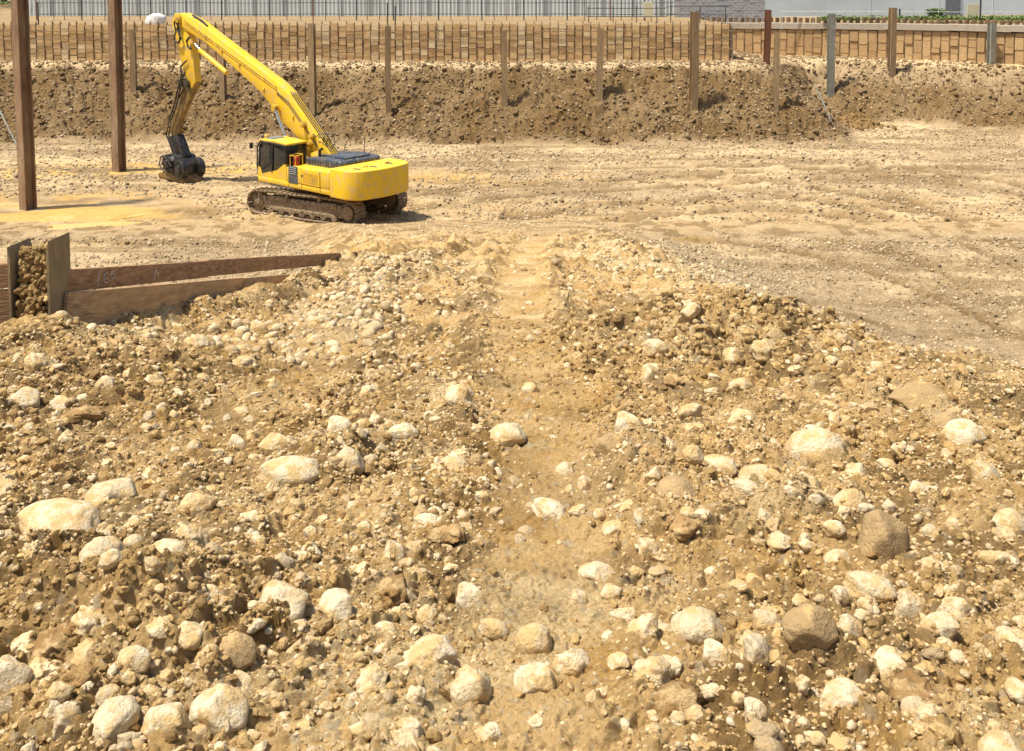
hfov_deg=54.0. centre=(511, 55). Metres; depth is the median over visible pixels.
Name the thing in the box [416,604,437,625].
cobble
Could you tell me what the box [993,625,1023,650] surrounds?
cobble
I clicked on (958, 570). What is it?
cobble
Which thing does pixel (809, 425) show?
cobble
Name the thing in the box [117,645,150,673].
cobble
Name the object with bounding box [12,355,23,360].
cobble
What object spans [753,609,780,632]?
cobble
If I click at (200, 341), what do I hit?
cobble
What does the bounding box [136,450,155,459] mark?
cobble
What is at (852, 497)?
cobble
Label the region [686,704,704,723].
cobble
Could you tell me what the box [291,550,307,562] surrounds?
cobble
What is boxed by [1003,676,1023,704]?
cobble
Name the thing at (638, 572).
cobble
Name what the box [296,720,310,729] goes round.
cobble
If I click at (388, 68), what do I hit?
timber post
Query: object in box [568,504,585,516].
cobble
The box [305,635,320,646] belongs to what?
cobble
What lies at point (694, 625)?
cobble
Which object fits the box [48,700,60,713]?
cobble
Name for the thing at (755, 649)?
cobble
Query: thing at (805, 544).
cobble
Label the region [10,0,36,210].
steel pile
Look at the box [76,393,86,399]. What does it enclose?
cobble
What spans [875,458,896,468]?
cobble
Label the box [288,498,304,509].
cobble
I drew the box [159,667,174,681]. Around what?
cobble
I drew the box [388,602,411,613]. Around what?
cobble
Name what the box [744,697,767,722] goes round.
cobble
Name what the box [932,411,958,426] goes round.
cobble
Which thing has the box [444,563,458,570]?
cobble
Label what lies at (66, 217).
sand patch
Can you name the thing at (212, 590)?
cobble
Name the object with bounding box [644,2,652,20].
sign board
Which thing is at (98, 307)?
lagging wall
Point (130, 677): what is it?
cobble
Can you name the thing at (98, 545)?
cobble
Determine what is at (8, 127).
steel rod
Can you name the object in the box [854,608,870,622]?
cobble
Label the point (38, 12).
steel bar
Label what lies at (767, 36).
steel post
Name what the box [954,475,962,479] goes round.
cobble
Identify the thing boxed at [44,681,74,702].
cobble
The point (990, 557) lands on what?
cobble
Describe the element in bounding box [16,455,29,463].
cobble
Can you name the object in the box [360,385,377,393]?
cobble
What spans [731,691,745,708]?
cobble
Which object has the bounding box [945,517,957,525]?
cobble
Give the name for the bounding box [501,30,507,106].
timber post
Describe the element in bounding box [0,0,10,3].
grass
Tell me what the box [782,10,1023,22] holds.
barrier rail
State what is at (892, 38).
timber post
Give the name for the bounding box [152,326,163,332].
cobble
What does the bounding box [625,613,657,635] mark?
cobble
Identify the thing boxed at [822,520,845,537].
cobble
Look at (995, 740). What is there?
cobble
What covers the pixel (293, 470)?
cobble
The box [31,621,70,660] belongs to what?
earth clod
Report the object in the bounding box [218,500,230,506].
cobble
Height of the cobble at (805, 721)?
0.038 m
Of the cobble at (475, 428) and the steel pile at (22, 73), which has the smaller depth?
the cobble at (475, 428)
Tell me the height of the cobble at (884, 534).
0.327 m
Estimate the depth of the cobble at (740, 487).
5.21 m
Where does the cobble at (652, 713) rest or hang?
on the ground at (170, 212)
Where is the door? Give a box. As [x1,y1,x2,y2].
[945,0,960,14]
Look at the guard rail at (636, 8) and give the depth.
67.95 m
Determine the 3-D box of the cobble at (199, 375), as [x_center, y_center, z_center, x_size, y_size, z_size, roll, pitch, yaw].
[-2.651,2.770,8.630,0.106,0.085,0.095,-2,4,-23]
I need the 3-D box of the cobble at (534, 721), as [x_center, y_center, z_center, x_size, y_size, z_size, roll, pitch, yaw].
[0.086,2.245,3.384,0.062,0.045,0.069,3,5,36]
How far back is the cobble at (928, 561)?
4.62 m
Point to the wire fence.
(367, 14)
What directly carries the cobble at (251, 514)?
on the ground at (170, 212)
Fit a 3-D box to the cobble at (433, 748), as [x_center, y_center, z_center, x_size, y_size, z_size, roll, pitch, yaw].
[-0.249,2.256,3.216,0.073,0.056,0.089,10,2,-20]
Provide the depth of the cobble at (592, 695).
3.48 m
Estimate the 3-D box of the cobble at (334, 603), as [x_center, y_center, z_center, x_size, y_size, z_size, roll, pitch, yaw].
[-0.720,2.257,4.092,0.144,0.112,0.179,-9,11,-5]
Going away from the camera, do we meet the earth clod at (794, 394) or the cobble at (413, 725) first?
the cobble at (413, 725)
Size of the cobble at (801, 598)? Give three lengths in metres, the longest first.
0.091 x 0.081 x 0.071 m
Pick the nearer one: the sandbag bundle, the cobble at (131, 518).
the cobble at (131, 518)
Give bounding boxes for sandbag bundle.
[145,13,166,23]
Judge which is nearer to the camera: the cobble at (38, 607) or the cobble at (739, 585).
the cobble at (38, 607)
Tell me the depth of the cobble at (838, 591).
4.17 m
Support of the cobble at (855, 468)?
on the ground at (170, 212)
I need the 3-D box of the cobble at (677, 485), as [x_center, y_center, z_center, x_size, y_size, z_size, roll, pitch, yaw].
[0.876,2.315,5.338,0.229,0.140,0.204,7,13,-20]
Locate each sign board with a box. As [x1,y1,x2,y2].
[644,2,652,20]
[967,4,978,22]
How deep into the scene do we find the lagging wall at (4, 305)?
10.26 m
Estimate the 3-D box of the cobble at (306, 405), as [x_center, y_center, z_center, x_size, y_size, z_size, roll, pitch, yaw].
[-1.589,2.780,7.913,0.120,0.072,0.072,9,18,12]
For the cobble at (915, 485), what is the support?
on the ground at (170, 212)
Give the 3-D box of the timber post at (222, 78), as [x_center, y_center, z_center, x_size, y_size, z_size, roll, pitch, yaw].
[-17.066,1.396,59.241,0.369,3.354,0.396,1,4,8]
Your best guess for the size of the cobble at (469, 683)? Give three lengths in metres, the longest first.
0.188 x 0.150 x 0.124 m
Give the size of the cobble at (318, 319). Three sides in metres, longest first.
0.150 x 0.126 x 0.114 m
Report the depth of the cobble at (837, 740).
3.27 m
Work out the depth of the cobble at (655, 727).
3.29 m
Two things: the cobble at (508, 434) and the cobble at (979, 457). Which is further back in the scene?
the cobble at (508, 434)
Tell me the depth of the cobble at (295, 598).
4.00 m
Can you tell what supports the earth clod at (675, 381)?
on the ground at (170, 212)
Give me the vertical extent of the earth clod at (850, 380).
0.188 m
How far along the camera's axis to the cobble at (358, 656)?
3.79 m
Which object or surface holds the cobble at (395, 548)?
on the ground at (170, 212)
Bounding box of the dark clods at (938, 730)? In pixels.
[0,106,1023,750]
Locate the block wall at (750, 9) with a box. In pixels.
[675,0,764,22]
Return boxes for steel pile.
[7,232,70,319]
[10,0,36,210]
[107,0,126,171]
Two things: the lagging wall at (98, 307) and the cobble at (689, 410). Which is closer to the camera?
the cobble at (689, 410)
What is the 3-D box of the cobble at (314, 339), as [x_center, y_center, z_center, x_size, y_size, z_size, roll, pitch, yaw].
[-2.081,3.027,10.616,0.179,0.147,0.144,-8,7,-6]
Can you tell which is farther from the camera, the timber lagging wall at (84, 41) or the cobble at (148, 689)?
the timber lagging wall at (84, 41)
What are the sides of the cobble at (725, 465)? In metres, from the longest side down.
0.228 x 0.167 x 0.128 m
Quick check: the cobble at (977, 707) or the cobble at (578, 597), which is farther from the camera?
the cobble at (578, 597)
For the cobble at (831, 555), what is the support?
on the ground at (170, 212)
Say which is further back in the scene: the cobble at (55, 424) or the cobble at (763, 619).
the cobble at (55, 424)
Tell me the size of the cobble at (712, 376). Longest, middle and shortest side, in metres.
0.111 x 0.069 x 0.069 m
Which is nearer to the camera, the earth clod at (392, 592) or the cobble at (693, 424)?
the earth clod at (392, 592)
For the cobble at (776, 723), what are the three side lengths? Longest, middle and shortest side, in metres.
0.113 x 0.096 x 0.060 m
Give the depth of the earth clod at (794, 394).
8.33 m
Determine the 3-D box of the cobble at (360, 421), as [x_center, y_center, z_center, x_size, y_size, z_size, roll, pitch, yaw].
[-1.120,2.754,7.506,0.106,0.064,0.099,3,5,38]
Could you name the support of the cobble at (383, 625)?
on the ground at (170, 212)
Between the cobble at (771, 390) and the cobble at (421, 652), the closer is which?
the cobble at (421, 652)
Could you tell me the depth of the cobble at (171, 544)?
4.06 m
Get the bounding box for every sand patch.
[0,169,75,178]
[0,203,154,220]
[47,222,152,229]
[109,168,245,176]
[209,164,258,170]
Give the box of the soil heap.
[0,242,121,338]
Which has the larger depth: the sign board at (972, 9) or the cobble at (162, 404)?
the sign board at (972, 9)
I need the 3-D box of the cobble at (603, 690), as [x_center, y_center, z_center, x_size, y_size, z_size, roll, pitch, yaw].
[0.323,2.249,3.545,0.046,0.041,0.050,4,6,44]
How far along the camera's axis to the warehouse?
91.91 m
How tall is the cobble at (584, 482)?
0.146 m
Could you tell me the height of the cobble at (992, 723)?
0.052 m
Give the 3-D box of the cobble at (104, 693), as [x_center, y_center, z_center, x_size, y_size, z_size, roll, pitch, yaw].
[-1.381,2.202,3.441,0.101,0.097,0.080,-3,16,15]
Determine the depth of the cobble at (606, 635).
4.03 m
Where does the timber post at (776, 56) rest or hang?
on the ground at (170, 212)
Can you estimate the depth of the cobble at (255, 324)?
11.14 m
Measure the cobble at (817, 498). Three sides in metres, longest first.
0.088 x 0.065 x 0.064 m
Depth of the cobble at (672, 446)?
6.10 m
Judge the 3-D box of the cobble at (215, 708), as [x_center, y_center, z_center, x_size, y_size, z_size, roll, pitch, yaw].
[-0.976,2.188,3.340,0.196,0.164,0.160,2,-3,-1]
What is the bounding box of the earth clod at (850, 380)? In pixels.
[838,373,861,386]
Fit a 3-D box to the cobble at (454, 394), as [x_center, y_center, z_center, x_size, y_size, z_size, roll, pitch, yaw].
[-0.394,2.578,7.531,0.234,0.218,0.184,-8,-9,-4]
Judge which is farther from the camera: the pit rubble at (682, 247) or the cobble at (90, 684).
the pit rubble at (682, 247)
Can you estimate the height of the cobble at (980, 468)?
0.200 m
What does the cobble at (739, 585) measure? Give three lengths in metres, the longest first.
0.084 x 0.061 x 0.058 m
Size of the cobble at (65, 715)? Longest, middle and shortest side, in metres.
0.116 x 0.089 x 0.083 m
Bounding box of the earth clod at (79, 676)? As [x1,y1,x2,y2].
[57,663,98,688]
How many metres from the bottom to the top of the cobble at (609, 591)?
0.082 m
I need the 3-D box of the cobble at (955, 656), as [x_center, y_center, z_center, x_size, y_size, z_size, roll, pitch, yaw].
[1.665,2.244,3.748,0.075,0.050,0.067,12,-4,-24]
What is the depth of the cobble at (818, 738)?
3.27 m
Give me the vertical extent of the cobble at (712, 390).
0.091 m
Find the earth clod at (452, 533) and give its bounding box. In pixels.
[441,523,465,542]
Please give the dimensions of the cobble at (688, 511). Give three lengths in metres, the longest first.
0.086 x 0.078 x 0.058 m
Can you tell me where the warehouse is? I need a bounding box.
[765,0,1023,16]
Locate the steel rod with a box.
[0,110,16,145]
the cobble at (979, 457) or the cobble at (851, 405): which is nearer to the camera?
the cobble at (979, 457)
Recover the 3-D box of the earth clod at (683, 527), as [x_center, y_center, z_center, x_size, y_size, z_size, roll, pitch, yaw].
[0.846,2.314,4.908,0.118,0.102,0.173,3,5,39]
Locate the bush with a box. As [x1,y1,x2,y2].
[924,8,948,16]
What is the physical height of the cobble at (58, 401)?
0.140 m
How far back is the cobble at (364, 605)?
4.30 m
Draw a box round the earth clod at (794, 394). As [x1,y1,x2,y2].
[783,392,798,398]
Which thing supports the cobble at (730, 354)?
on the ground at (170, 212)
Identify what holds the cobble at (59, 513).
on the ground at (170, 212)
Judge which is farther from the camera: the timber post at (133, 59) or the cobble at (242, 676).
the timber post at (133, 59)
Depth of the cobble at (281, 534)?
5.30 m
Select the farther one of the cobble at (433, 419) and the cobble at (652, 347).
the cobble at (652, 347)
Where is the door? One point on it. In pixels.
(953, 6)
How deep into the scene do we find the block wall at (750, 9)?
79.84 m
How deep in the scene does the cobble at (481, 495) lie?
5.63 m
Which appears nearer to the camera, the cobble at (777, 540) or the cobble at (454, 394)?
the cobble at (777, 540)
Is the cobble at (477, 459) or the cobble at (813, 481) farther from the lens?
the cobble at (477, 459)
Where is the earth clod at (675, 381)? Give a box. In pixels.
[663,372,684,389]
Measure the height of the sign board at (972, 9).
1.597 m
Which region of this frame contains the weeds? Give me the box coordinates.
[815,15,1023,20]
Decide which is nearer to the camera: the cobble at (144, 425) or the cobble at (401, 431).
the cobble at (401, 431)
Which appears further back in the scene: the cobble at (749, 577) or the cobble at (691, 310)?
the cobble at (691, 310)
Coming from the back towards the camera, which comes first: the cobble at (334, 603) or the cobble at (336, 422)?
the cobble at (336, 422)
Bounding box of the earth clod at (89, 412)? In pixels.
[60,404,105,421]
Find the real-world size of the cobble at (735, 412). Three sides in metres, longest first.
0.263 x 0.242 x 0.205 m
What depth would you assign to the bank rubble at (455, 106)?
59.94 m
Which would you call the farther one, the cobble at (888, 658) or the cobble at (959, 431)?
the cobble at (959, 431)
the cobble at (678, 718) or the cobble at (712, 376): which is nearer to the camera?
the cobble at (678, 718)
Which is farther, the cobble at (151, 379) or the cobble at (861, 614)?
the cobble at (151, 379)
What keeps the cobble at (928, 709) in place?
on the ground at (170, 212)
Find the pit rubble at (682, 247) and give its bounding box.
[0,19,1023,366]
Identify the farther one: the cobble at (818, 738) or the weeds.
the weeds
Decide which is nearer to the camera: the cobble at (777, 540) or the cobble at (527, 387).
the cobble at (777, 540)
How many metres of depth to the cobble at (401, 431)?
6.75 m
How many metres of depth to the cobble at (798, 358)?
8.84 m
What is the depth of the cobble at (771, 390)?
8.46 m
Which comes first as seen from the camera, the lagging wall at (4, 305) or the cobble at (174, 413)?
the cobble at (174, 413)
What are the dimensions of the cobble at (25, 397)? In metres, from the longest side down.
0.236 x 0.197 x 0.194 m
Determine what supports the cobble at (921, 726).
on the ground at (170, 212)
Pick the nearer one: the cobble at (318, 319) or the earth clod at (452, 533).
the earth clod at (452, 533)
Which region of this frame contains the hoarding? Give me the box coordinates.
[29,0,674,15]
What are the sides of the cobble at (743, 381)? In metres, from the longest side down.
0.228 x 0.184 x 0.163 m
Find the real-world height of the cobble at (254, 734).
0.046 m
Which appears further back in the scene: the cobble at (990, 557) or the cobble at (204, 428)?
the cobble at (204, 428)
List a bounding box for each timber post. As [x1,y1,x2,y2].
[128,29,136,91]
[218,54,226,101]
[308,23,316,116]
[385,26,390,115]
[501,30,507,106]
[596,28,603,100]
[689,12,699,111]
[773,32,779,112]
[887,8,896,77]
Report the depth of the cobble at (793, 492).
5.13 m
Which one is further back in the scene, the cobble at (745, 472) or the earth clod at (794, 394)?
the earth clod at (794, 394)
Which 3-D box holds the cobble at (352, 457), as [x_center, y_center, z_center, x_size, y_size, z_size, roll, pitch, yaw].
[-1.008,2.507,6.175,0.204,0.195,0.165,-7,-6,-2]
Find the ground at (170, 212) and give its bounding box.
[0,0,1023,750]
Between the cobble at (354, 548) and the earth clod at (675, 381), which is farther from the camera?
the earth clod at (675, 381)
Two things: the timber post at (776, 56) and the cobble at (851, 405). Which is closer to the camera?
the cobble at (851, 405)
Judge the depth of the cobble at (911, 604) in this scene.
4.14 m
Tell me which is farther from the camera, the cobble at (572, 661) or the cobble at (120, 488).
the cobble at (120, 488)
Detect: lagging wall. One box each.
[0,21,737,60]
[0,263,8,323]
[63,271,322,325]
[66,252,356,291]
[701,17,1023,65]
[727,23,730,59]
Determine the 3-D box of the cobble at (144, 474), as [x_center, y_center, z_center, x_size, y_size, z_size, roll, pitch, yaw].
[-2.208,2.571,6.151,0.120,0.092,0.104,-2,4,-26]
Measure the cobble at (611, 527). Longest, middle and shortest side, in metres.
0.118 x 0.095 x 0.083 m
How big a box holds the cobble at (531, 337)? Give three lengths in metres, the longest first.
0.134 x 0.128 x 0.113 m
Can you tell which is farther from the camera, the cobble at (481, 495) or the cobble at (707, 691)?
the cobble at (481, 495)
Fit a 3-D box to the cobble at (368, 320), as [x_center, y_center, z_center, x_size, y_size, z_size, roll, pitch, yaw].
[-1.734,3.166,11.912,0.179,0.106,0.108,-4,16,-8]
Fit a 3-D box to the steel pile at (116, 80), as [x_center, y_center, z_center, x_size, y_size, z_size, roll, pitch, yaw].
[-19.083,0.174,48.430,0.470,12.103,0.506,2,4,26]
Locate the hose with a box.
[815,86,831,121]
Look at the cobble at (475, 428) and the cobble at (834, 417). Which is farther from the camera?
the cobble at (834, 417)
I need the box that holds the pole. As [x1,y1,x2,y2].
[979,0,981,19]
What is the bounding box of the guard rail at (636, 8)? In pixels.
[587,6,728,22]
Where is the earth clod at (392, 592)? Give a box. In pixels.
[376,573,407,610]
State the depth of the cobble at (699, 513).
4.98 m
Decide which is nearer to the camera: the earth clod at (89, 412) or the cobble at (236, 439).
the cobble at (236, 439)
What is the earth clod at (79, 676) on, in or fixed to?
on the ground at (170, 212)
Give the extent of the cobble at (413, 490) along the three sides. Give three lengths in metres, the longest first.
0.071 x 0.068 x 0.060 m
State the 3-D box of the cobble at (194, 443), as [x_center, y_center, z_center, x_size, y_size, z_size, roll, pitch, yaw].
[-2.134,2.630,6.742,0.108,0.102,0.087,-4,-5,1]
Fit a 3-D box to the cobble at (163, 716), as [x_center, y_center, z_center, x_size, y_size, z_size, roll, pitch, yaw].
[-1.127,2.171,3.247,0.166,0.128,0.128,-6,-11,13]
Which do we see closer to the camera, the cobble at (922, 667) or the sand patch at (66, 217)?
the cobble at (922, 667)
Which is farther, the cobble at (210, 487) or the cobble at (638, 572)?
the cobble at (210, 487)
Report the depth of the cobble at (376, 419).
7.55 m
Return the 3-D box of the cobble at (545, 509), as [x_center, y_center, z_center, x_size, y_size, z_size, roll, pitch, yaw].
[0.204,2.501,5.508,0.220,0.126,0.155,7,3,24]
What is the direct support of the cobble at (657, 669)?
on the ground at (170, 212)
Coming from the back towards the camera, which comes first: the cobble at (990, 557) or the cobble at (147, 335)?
the cobble at (147, 335)
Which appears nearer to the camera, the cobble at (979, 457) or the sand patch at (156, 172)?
the cobble at (979, 457)
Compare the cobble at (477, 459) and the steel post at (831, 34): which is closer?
the cobble at (477, 459)
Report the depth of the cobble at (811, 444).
6.13 m
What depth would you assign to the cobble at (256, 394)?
8.36 m
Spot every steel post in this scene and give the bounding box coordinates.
[763,10,771,65]
[826,14,835,98]
[986,23,996,64]
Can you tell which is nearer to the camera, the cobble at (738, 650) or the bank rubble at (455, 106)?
the cobble at (738, 650)
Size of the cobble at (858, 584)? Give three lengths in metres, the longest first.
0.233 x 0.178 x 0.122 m
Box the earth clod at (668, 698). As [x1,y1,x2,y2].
[651,680,703,720]
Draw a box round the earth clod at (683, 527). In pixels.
[669,513,700,541]
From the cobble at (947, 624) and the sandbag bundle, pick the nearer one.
the cobble at (947, 624)
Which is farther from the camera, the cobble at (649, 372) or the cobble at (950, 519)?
the cobble at (649, 372)
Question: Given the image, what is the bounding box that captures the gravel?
[0,218,1023,750]
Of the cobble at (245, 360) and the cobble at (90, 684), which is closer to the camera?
the cobble at (90, 684)
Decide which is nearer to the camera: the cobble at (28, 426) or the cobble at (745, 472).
the cobble at (745, 472)
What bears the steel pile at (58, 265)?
on the ground at (170, 212)
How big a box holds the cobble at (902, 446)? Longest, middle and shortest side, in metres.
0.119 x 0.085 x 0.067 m
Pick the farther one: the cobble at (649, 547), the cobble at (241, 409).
the cobble at (241, 409)
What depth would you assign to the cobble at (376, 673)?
3.59 m
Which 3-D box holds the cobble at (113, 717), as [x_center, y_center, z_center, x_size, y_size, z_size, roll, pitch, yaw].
[-1.280,2.148,3.235,0.150,0.112,0.200,-8,14,-6]
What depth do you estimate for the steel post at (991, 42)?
66.72 m
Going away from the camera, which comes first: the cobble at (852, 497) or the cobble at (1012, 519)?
the cobble at (1012, 519)
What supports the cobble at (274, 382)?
on the ground at (170, 212)
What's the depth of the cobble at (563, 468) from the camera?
6.14 m
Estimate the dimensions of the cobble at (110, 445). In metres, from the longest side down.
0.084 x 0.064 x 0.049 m
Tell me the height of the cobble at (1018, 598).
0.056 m
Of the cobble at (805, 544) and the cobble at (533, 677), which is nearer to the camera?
the cobble at (533, 677)
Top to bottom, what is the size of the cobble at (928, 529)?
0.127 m
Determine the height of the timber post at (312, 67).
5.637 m
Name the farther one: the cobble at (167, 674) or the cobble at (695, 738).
the cobble at (167, 674)
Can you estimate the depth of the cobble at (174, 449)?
6.59 m
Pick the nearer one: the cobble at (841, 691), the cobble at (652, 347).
the cobble at (841, 691)
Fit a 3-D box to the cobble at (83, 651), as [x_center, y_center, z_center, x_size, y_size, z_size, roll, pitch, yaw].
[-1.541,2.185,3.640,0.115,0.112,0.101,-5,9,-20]
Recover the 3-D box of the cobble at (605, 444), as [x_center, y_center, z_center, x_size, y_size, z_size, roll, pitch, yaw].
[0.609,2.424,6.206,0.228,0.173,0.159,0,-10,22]
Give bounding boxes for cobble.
[0,479,17,493]
[0,654,33,715]
[9,386,39,408]
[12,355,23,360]
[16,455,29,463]
[17,498,100,535]
[22,422,33,431]
[24,352,53,371]
[33,602,43,613]
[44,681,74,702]
[47,419,63,428]
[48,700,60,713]
[50,395,67,409]
[53,703,81,739]
[69,638,95,665]
[70,610,108,636]
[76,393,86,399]
[78,536,124,562]
[84,478,137,505]
[84,681,94,689]
[91,695,139,743]
[94,375,114,385]
[95,683,120,705]
[98,548,122,569]
[104,442,115,449]
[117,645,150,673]
[121,670,136,686]
[122,364,136,376]
[128,515,139,522]
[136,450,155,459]
[138,683,160,694]
[139,702,192,735]
[141,423,152,429]
[141,464,161,480]
[143,332,153,338]
[144,374,164,384]
[144,556,162,574]
[146,616,172,638]
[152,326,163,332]
[152,538,187,557]
[156,402,165,410]
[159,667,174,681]
[168,410,180,417]
[170,446,181,452]
[175,524,208,545]
[176,492,217,518]
[179,621,203,650]
[186,334,215,347]
[186,439,201,449]
[189,683,248,736]
[191,724,210,738]
[197,373,209,381]
[201,425,213,431]
[206,484,214,489]
[207,584,219,596]
[210,448,224,454]
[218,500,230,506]
[218,632,256,670]
[227,434,244,449]
[232,355,256,366]
[233,406,248,412]
[233,670,251,686]
[240,510,259,520]
[245,430,258,440]
[246,729,261,739]
[248,453,258,458]
[248,580,254,590]
[249,392,261,396]
[250,320,267,331]
[251,535,266,543]
[257,455,319,487]
[258,432,285,449]
[258,579,308,621]
[267,378,278,387]
[267,649,278,659]
[277,533,286,537]
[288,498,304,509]
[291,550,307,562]
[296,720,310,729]
[303,403,315,409]
[303,525,316,538]
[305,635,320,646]
[307,334,323,345]
[314,316,325,323]
[317,680,329,690]
[318,588,351,619]
[320,701,332,712]
[323,641,331,650]
[327,415,351,430]
[336,447,364,474]
[348,721,374,740]
[350,546,357,551]
[353,651,365,662]
[354,662,387,690]
[356,419,370,424]
[356,681,379,699]
[357,521,368,526]
[359,318,372,323]
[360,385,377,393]
[360,602,372,608]
[369,413,383,423]
[372,642,388,657]
[374,621,396,631]
[381,503,394,508]
[381,539,404,564]
[387,423,418,443]
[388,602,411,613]
[394,633,457,670]
[397,717,423,737]
[406,685,426,706]
[409,487,418,497]
[414,513,437,524]
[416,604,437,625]
[425,745,442,750]
[429,416,440,423]
[440,455,468,471]
[444,384,474,408]
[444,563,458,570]
[450,664,491,706]
[456,581,485,611]
[468,454,483,466]
[471,423,482,432]
[474,721,500,741]
[475,491,489,502]
[478,618,508,639]
[488,423,526,446]
[513,662,555,693]
[515,622,551,653]
[522,382,539,393]
[525,334,534,341]
[526,713,544,729]
[531,497,565,520]
[552,648,590,677]
[554,462,573,476]
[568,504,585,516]
[570,588,587,605]
[577,475,592,489]
[578,561,614,580]
[585,691,598,702]
[593,432,620,457]
[593,508,606,520]
[597,686,609,698]
[600,583,622,599]
[601,629,613,640]
[602,520,622,534]
[607,651,630,669]
[608,607,636,620]
[613,499,632,512]
[615,411,641,431]
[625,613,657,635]
[628,565,645,578]
[632,655,671,684]
[637,537,658,557]
[640,363,659,382]
[642,339,668,356]
[644,722,661,734]
[647,709,657,719]
[655,474,696,497]
[668,441,676,451]
[669,606,723,645]
[670,710,686,725]
[677,403,702,420]
[679,506,694,518]
[680,302,701,317]
[682,445,703,464]
[685,422,704,430]
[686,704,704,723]
[691,733,708,743]
[694,508,708,519]
[698,683,720,701]
[702,638,731,668]
[703,454,737,476]
[704,387,717,393]
[704,566,716,575]
[708,373,719,379]
[722,347,742,364]
[727,408,757,422]
[728,579,746,592]
[729,377,752,387]
[731,479,758,497]
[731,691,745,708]
[733,629,769,657]
[738,464,768,478]
[743,634,769,666]
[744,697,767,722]
[745,573,757,582]
[750,339,775,363]
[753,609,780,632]
[757,507,771,519]
[766,530,790,552]
[767,387,777,393]
[768,718,779,726]
[781,603,838,650]
[783,485,804,501]
[785,427,848,467]
[792,593,810,606]
[794,355,802,363]
[794,674,811,695]
[797,538,815,551]
[797,717,810,727]
[799,471,819,488]
[803,730,825,747]
[805,424,815,427]
[808,493,824,504]
[819,400,839,408]
[819,677,862,710]
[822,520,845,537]
[823,549,851,564]
[824,356,833,361]
[827,731,855,750]
[828,412,841,422]
[832,488,864,507]
[832,585,848,606]
[838,613,863,637]
[842,570,897,604]
[845,462,866,476]
[848,402,859,408]
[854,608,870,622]
[857,509,909,560]
[873,645,905,684]
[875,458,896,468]
[887,381,948,411]
[891,442,906,451]
[894,589,926,619]
[909,480,938,491]
[910,722,927,734]
[913,663,929,674]
[915,702,937,719]
[919,523,938,537]
[919,611,960,638]
[920,555,940,567]
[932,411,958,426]
[936,596,972,619]
[938,418,986,445]
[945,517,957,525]
[948,649,965,664]
[950,565,963,578]
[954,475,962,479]
[969,704,982,712]
[971,459,1000,479]
[975,454,986,459]
[976,729,1022,750]
[977,550,1009,565]
[987,718,1005,729]
[991,507,1023,534]
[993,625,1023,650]
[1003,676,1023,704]
[1013,593,1023,601]
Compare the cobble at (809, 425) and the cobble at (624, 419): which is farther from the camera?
the cobble at (809, 425)
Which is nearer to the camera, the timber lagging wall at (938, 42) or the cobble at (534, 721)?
the cobble at (534, 721)
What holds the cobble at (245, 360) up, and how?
on the ground at (170, 212)
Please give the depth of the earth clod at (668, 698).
3.44 m
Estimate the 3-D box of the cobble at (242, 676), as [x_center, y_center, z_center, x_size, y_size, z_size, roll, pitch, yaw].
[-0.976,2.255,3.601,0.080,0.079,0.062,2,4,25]
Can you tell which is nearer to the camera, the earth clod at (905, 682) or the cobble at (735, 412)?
the earth clod at (905, 682)
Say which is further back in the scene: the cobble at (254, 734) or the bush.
the bush
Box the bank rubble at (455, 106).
[0,19,1023,144]
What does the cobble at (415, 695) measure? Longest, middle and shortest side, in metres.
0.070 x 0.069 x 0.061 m
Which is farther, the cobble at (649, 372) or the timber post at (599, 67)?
the timber post at (599, 67)
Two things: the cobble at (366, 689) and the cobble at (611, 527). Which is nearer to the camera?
the cobble at (366, 689)
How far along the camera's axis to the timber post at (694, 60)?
58.19 m
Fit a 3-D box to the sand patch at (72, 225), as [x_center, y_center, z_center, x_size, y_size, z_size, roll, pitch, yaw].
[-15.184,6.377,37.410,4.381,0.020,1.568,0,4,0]
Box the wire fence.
[35,0,674,19]
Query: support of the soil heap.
on the ground at (170, 212)
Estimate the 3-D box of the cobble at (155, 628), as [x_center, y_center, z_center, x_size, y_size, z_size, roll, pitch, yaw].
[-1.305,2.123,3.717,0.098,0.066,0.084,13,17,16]
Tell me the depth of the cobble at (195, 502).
5.36 m
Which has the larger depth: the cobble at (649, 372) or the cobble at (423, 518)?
the cobble at (649, 372)
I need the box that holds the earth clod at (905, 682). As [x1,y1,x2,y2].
[889,668,940,706]
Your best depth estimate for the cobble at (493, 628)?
4.07 m
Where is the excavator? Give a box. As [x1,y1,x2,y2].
[158,13,408,223]
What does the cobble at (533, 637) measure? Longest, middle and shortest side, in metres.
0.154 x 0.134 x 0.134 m
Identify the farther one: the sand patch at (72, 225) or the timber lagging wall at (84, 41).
the timber lagging wall at (84, 41)
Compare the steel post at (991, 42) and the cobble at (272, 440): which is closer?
the cobble at (272, 440)
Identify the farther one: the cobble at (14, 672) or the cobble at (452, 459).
the cobble at (452, 459)
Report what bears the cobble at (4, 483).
on the ground at (170, 212)
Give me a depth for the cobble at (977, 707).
3.41 m
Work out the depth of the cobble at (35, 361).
8.08 m
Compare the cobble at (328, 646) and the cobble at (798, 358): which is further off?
the cobble at (798, 358)
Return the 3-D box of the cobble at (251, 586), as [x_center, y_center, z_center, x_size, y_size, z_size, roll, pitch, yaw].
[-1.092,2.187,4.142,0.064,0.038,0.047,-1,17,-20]
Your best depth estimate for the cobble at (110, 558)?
3.88 m
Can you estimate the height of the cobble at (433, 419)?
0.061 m

